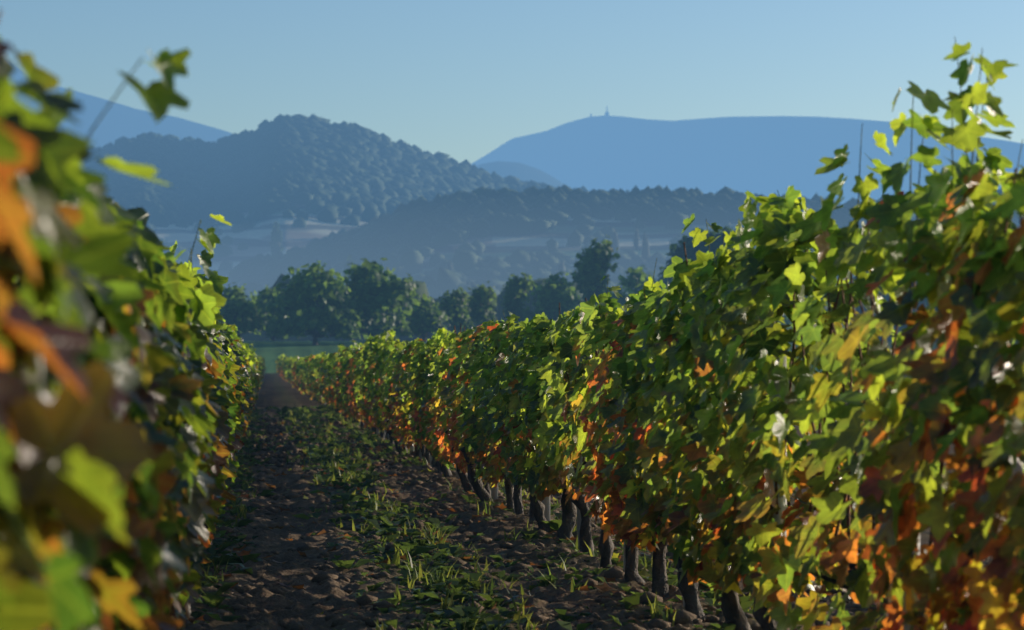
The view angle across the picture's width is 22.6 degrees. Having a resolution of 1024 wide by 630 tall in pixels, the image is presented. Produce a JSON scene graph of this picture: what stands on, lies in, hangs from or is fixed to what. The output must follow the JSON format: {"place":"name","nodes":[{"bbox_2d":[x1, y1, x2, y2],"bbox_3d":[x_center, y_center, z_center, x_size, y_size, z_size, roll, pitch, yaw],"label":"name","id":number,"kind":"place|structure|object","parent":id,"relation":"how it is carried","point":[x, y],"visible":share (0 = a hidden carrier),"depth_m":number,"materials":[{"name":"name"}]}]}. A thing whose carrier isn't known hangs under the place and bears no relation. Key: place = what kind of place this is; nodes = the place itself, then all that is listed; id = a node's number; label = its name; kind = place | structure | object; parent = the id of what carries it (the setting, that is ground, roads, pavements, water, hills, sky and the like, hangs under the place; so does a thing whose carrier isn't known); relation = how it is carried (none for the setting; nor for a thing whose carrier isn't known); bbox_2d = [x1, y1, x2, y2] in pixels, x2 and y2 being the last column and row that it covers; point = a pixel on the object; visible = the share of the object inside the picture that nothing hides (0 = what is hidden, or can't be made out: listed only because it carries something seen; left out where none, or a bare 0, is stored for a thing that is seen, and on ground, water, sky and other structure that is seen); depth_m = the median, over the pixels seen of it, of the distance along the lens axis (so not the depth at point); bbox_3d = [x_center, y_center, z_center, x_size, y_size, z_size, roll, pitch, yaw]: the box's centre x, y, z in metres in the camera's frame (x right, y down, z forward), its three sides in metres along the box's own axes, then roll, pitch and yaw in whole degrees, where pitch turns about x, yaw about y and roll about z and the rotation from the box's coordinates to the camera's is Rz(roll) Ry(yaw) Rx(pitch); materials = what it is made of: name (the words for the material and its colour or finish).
{"place":"outdoors","nodes":[
{"label":"outdoors","id":0,"kind":"place"},
{"bbox_2d":[10,66,231,147],"bbox_3d":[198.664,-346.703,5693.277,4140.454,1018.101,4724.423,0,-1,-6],"label":"mountain","id":1,"kind":"structure","parent":0,"point":[117,121],"depth_m":6272.61,"materials":[{"name":"blue"}]},
{"bbox_2d":[154,204,367,278],"bbox_3d":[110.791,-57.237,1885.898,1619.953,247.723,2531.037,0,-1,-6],"label":"wooded hill","id":2,"kind":"structure","parent":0,"point":[256,238],"depth_m":1663.87,"materials":[{"name":"blue plant"}]},
{"bbox_2d":[81,114,629,270],"bbox_3d":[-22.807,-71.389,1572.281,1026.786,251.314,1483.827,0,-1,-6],"label":"wooded hill","id":3,"kind":"structure","parent":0,"point":[313,164],"depth_m":2033.65,"materials":[{"name":"blue plant"}]},
{"bbox_2d":[222,216,755,293],"bbox_3d":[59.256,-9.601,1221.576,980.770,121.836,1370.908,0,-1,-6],"label":"hill ridge","id":4,"kind":"structure","parent":0,"point":[658,235],"depth_m":1321.28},
{"bbox_2d":[268,221,283,255],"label":"cypress tree","id":5,"kind":"object","parent":4,"relation":"on","point":[275,243],"visible":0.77,"depth_m":1493.43,"materials":[{"name":"green plant"}]},
{"bbox_2d":[342,255,353,284],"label":"cypress tree","id":6,"kind":"object","parent":4,"relation":"on","point":[348,261],"visible":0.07,"depth_m":1147.89,"materials":[{"name":"green plant"}]},
{"bbox_2d":[613,280,627,293],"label":"cypress tree","id":7,"kind":"object","parent":4,"relation":"on","point":[618,281],"depth_m":899.10,"materials":[{"name":"green plant"}]},
{"bbox_2d":[325,227,927,295],"bbox_3d":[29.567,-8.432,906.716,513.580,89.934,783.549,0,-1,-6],"label":"trees","id":8,"kind":"object","parent":4,"relation":"on","point":[645,253],"visible":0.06,"depth_m":1224.01,"materials":[{"name":"green plant"}]},
{"bbox_2d":[240,249,1016,341],"bbox_3d":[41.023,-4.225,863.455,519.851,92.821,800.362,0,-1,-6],"label":"hedgerow trees","id":9,"kind":"object","parent":4,"relation":"on","point":[410,262],"visible":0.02,"depth_m":1112.60,"materials":[{"name":"green plant"}]},
{"bbox_2d":[647,270,655,281],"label":"cypress tree","id":10,"kind":"object","parent":4,"relation":"on","point":[651,273],"visible":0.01,"depth_m":929.01,"materials":[{"name":"green plant"}]},
{"bbox_2d":[0,0,1023,163],"label":"sky","id":11,"kind":"structure","parent":0,"point":[462,80],"materials":[{"name":"blue"}]},
{"bbox_2d":[476,161,563,187],"bbox_3d":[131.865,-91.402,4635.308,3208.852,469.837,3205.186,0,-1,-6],"label":"hill","id":12,"kind":"structure","parent":0,"point":[520,171],"depth_m":5146.65,"materials":[{"name":"blue"}]},
{"bbox_2d":[181,341,1023,629],"bbox_3d":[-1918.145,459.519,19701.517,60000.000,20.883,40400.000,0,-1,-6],"label":"ground","id":13,"kind":"structure","parent":0,"point":[277,390],"depth_m":15.54,"materials":[{"name":"soil"}]},
{"bbox_2d":[0,11,266,629],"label":"vine row","id":14,"kind":"object","parent":13,"relation":"on","point":[132,372],"depth_m":3.18,"materials":[{"name":"green plant"}]},
{"bbox_2d":[218,282,270,335],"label":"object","id":15,"kind":"object","parent":13,"relation":"on","point":[242,315],"visible":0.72,"depth_m":346.35,"materials":[{"name":"green plant"}]},
{"bbox_2d":[247,285,306,340],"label":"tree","id":16,"kind":"object","parent":13,"relation":"on","point":[266,294],"visible":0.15,"depth_m":371.97,"materials":[{"name":"green plant"}]},
{"bbox_2d":[258,261,370,344],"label":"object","id":17,"kind":"object","parent":13,"relation":"on","point":[326,295],"visible":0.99,"depth_m":341.96,"materials":[{"name":"green plant"}]},
{"bbox_2d":[337,258,427,339],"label":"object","id":18,"kind":"object","parent":13,"relation":"on","point":[376,288],"visible":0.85,"depth_m":348.68,"materials":[{"name":"green plant"}]},
{"bbox_2d":[399,296,452,342],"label":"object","id":19,"kind":"object","parent":13,"relation":"on","point":[424,316],"visible":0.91,"depth_m":358.28,"materials":[{"name":"green plant"}]},
{"bbox_2d":[434,287,476,333],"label":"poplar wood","id":20,"kind":"object","parent":13,"relation":"on","point":[451,304],"visible":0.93,"depth_m":371.02,"materials":[{"name":"green plant"}]},
{"bbox_2d":[465,281,496,325],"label":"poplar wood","id":21,"kind":"object","parent":13,"relation":"on","point":[481,305],"visible":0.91,"depth_m":378.87,"materials":[{"name":"green plant"}]},
{"bbox_2d":[499,272,536,323],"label":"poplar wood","id":22,"kind":"object","parent":13,"relation":"on","point":[515,287],"visible":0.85,"depth_m":394.07,"materials":[{"name":"green plant"}]},
{"bbox_2d":[178,417,886,629],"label":"soil clods","id":23,"kind":"object","parent":13,"relation":"on","point":[682,617],"visible":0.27,"depth_m":14.83,"materials":[{"name":"brown soil"}]},
{"bbox_2d":[188,405,888,629],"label":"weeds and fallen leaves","id":24,"kind":"object","parent":13,"relation":"on","point":[421,548],"visible":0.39,"depth_m":15.75,"materials":[{"name":"green plant"}]},
{"bbox_2d":[202,410,886,629],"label":"grass tufts","id":25,"kind":"object","parent":13,"relation":"on","point":[395,560],"visible":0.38,"depth_m":15.38,"materials":[{"name":"green plant"}]},
{"bbox_2d":[527,270,581,321],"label":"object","id":26,"kind":"object","parent":13,"relation":"on","point":[552,293],"visible":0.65,"depth_m":398.15,"materials":[{"name":"green plant"}]},
{"bbox_2d":[570,235,625,310],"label":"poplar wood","id":27,"kind":"object","parent":13,"relation":"on","point":[593,266],"visible":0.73,"depth_m":407.88,"materials":[{"name":"green plant"}]},
{"bbox_2d":[325,356,929,629],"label":"vine trunks","id":28,"kind":"object","parent":13,"relation":"on","point":[782,502],"visible":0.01,"depth_m":9.76,"materials":[{"name":"wood"}]},
{"bbox_2d":[614,265,655,310],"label":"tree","id":29,"kind":"object","parent":13,"relation":"on","point":[637,279],"visible":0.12,"depth_m":428.47,"materials":[{"name":"green plant"}]},
{"bbox_2d":[274,38,1023,629],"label":"vine row","id":30,"kind":"object","parent":13,"relation":"on","point":[690,370],"depth_m":8.65,"materials":[{"name":"green plant"}]},
{"bbox_2d":[568,408,863,572],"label":"trellis posts","id":31,"kind":"object","parent":30,"relation":"attached to","point":[852,566],"visible":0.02,"depth_m":7.69,"materials":[{"name":"brown wood"}]},
{"bbox_2d":[653,256,673,289],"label":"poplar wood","id":32,"kind":"object","parent":13,"relation":"on","point":[667,281],"visible":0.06,"depth_m":437.18,"materials":[{"name":"green plant"}]},
{"bbox_2d":[666,226,754,264],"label":"pine wood","id":33,"kind":"object","parent":13,"relation":"on","point":[678,251],"visible":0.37,"depth_m":420.23,"materials":[{"name":"green plant"}]},
{"bbox_2d":[777,314,791,329],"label":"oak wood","id":34,"kind":"object","parent":13,"relation":"on","point":[787,321],"visible":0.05,"depth_m":434.79,"materials":[{"name":"green plant"}]},
{"bbox_2d":[804,272,835,311],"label":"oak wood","id":35,"kind":"object","parent":13,"relation":"on","point":[826,302],"visible":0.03,"depth_m":425.65,"materials":[{"name":"green plant"}]},
{"bbox_2d":[924,297,936,311],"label":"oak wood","id":36,"kind":"object","parent":13,"relation":"on","point":[926,302],"depth_m":433.31,"materials":[{"name":"green plant"}]},
{"bbox_2d":[227,184,1023,297],"bbox_3d":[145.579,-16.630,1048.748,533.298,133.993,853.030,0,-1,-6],"label":"forest ridge","id":37,"kind":"structure","parent":0,"point":[423,226],"depth_m":1374.61,"materials":[{"name":"blue plant"}]},
{"bbox_2d":[471,116,1023,204],"bbox_3d":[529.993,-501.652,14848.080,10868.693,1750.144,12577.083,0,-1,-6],"label":"mountain","id":38,"kind":"structure","parent":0,"point":[766,156],"depth_m":15784.93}
]}

